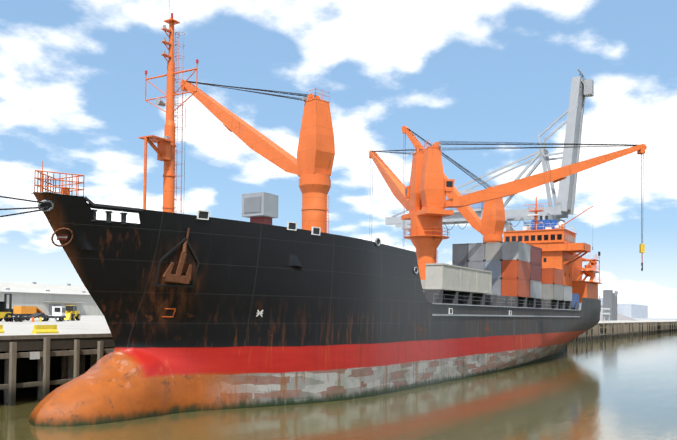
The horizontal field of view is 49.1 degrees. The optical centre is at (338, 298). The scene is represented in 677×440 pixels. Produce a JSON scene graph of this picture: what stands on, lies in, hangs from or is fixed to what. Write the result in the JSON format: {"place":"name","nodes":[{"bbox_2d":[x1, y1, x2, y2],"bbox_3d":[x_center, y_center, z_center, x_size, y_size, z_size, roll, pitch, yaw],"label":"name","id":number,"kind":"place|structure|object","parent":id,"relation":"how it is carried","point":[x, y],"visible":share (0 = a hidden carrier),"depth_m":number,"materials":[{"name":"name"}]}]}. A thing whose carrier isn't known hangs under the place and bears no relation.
{"place":"outdoors","nodes":[
{"label":"outdoors","id":0,"kind":"place"},
{"bbox_2d":[0,329,676,439],"bbox_3d":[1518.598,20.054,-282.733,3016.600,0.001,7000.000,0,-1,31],"label":"water","id":1,"kind":"structure","parent":0,"point":[620,388],"depth_m":56.33,"materials":[{"name":"brown liquid"}]},
{"bbox_2d":[29,192,600,426],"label":"ship hull","id":2,"kind":"object","parent":1,"relation":"on","point":[344,318],"visible":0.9,"depth_m":57.86,"materials":[{"name":"paint"}]},
{"bbox_2d":[0,196,48,216],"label":"mooring lines","id":3,"kind":"object","parent":2,"relation":"attached to","point":[47,208],"visible":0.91,"depth_m":46.81,"materials":[{"name":"black fabric"}]},
{"bbox_2d":[31,161,83,195],"bbox_3d":[-18.801,-7.841,48.706,2.883,2.100,2.770,0,-1,31],"label":"bow railing","id":4,"kind":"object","parent":2,"relation":"on","point":[65,191],"depth_m":48.67,"materials":[{"name":"orange metal"}]},
{"bbox_2d":[138,0,198,212],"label":"foremast","id":5,"kind":"object","parent":2,"relation":"on","point":[164,149],"visible":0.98,"depth_m":57.75,"materials":[{"name":"orange metal"}]},
{"bbox_2d":[154,228,198,287],"bbox_3d":[-11.520,-2.974,53.365,3.191,4.279,1.109,1,-1,-32],"label":"anchor","id":6,"kind":"object","parent":2,"relation":"on","point":[178,277],"visible":1,"depth_m":53.14,"materials":[{"name":"orange metal"}]},
{"bbox_2d":[180,80,334,232],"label":"crane","id":7,"kind":"object","parent":2,"relation":"on","point":[311,165],"visible":0.79,"depth_m":75.74,"materials":[{"name":"orange metal"}]},
{"bbox_2d":[181,81,314,210],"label":"crane cables","id":8,"kind":"object","parent":7,"relation":"attached to","point":[281,92],"visible":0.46,"depth_m":85.03,"materials":[{"name":"black metal"}]},
{"bbox_2d":[242,192,277,224],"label":"vent house","id":9,"kind":"structure","parent":2,"relation":"on","point":[260,207],"depth_m":67.96,"materials":[{"name":"grey paint"}]},
{"bbox_2d":[38,196,579,316],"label":"hull fittings","id":10,"kind":"object","parent":2,"relation":"on","point":[202,214],"visible":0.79,"depth_m":54.05,"materials":[{"name":"white paint"}]},
{"bbox_2d":[370,149,421,240],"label":"crane cables","id":11,"kind":"object","parent":2,"relation":"on","point":[391,152],"visible":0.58,"depth_m":116.06,"materials":[{"name":"black metal"}]},
{"bbox_2d":[401,208,452,279],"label":"crane pedestal","id":12,"kind":"object","parent":2,"relation":"on","point":[426,237],"visible":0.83,"depth_m":99.06,"materials":[{"name":"orange metal"}]},
{"bbox_2d":[369,145,423,212],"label":"crane","id":13,"kind":"object","parent":12,"relation":"on","point":[408,198],"visible":0.75,"depth_m":103.37,"materials":[{"name":"orange metal"}]},
{"bbox_2d":[419,139,646,209],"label":"crane","id":14,"kind":"object","parent":12,"relation":"on","point":[435,187],"visible":0.9,"depth_m":99.28,"materials":[{"name":"orange metal"}]},
{"bbox_2d":[439,141,643,243],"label":"crane cables","id":15,"kind":"object","parent":12,"relation":"on","point":[480,148],"visible":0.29,"depth_m":101.33,"materials":[{"name":"black metal"}]},
{"bbox_2d":[639,244,644,270],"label":"hook block","id":16,"kind":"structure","parent":15,"relation":"attached to","point":[642,248],"depth_m":103.27,"materials":[{"name":"yellow paint"}]},
{"bbox_2d":[402,126,504,242],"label":"crane","id":17,"kind":"object","parent":2,"relation":"on","point":[489,226],"visible":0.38,"depth_m":123.71,"materials":[{"name":"orange metal"}]},
{"bbox_2d":[403,128,488,224],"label":"crane cables","id":18,"kind":"object","parent":17,"relation":"attached to","point":[470,173],"visible":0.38,"depth_m":130.45,"materials":[{"name":"black metal"}]},
{"bbox_2d":[421,263,491,293],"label":"hatch pontoons","id":19,"kind":"object","parent":2,"relation":"on","point":[444,277],"visible":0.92,"depth_m":84.83,"materials":[{"name":"grey metal"}]},
{"bbox_2d":[423,290,576,309],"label":"hatch coamings","id":20,"kind":"object","parent":2,"relation":"on","point":[448,297],"visible":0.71,"depth_m":96.52,"materials":[{"name":"grey paint"}]},
{"bbox_2d":[452,241,578,307],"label":"containers","id":21,"kind":"object","parent":20,"relation":"on","point":[516,268],"visible":0.81,"depth_m":108.19,"materials":[{"name":"multicoloured metal"}]},
{"bbox_2d":[503,197,601,302],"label":"superstructure","id":22,"kind":"object","parent":2,"relation":"on","point":[561,248],"visible":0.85,"depth_m":145.58,"materials":[{"name":"orange metal"}]},
{"bbox_2d":[0,321,676,405],"bbox_3d":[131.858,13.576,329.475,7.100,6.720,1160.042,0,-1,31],"label":"quay wall","id":23,"kind":"structure","parent":1,"relation":"in","point":[42,366],"depth_m":64.21,"materials":[{"name":"black"}]},
{"bbox_2d":[0,315,676,335],"bbox_3d":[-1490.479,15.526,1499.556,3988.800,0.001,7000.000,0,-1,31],"label":"wharf ground","id":24,"kind":"structure","parent":0,"point":[89,324],"depth_m":118.13,"materials":[{"name":"concrete"}]},
{"bbox_2d":[0,294,20,320],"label":"forklift","id":25,"kind":"object","parent":24,"relation":"on","point":[4,312],"visible":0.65,"depth_m":149.27,"materials":[{"name":"yellow paint"}]},
{"bbox_2d":[3,313,43,321],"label":"trailer","id":26,"kind":"object","parent":24,"relation":"on","point":[19,319],"visible":1,"depth_m":145.73,"materials":[{"name":"black metal"}]},
{"bbox_2d":[13,306,44,320],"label":"hopper trailer","id":27,"kind":"object","parent":24,"relation":"on","point":[24,311],"visible":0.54,"depth_m":163.96,"materials":[{"name":"orange metal"}]},
{"bbox_2d":[0,325,58,333],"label":"concrete barriers","id":28,"kind":"object","parent":24,"relation":"on","point":[41,329],"visible":1,"depth_m":74.29,"materials":[{"name":"yellow concrete"}]},
{"bbox_2d":[0,282,103,315],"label":"transit shed","id":29,"kind":"structure","parent":24,"relation":"on","point":[44,298],"depth_m":364.41,"materials":[{"name":"grey paint"}]},
{"bbox_2d":[38,305,65,320],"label":"yard tractor","id":30,"kind":"object","parent":24,"relation":"on","point":[58,313],"visible":0.98,"depth_m":156.69,"materials":[{"name":"white paint"}]},
{"bbox_2d":[63,305,79,320],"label":"wheel loader","id":31,"kind":"object","parent":24,"relation":"on","point":[72,313],"visible":0.81,"depth_m":173.26,"materials":[{"name":"yellow paint"}]},
{"bbox_2d":[385,68,593,235],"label":"gantry crane","id":32,"kind":"object","parent":24,"relation":"on","point":[582,88],"visible":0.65,"depth_m":211.68,"materials":[{"name":"grey metal"}]},
{"bbox_2d":[598,290,676,320],"bbox_3d":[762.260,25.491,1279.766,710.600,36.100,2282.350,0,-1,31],"label":"buildings","id":33,"kind":"structure","parent":24,"relation":"on","point":[612,309],"depth_m":587.18,"materials":[{"name":"grey concrete"}]},
{"bbox_2d":[0,0,676,317],"label":"sky","id":34,"kind":"structure","parent":0,"point":[72,72],"materials":[{"name":"blue"}]}
]}

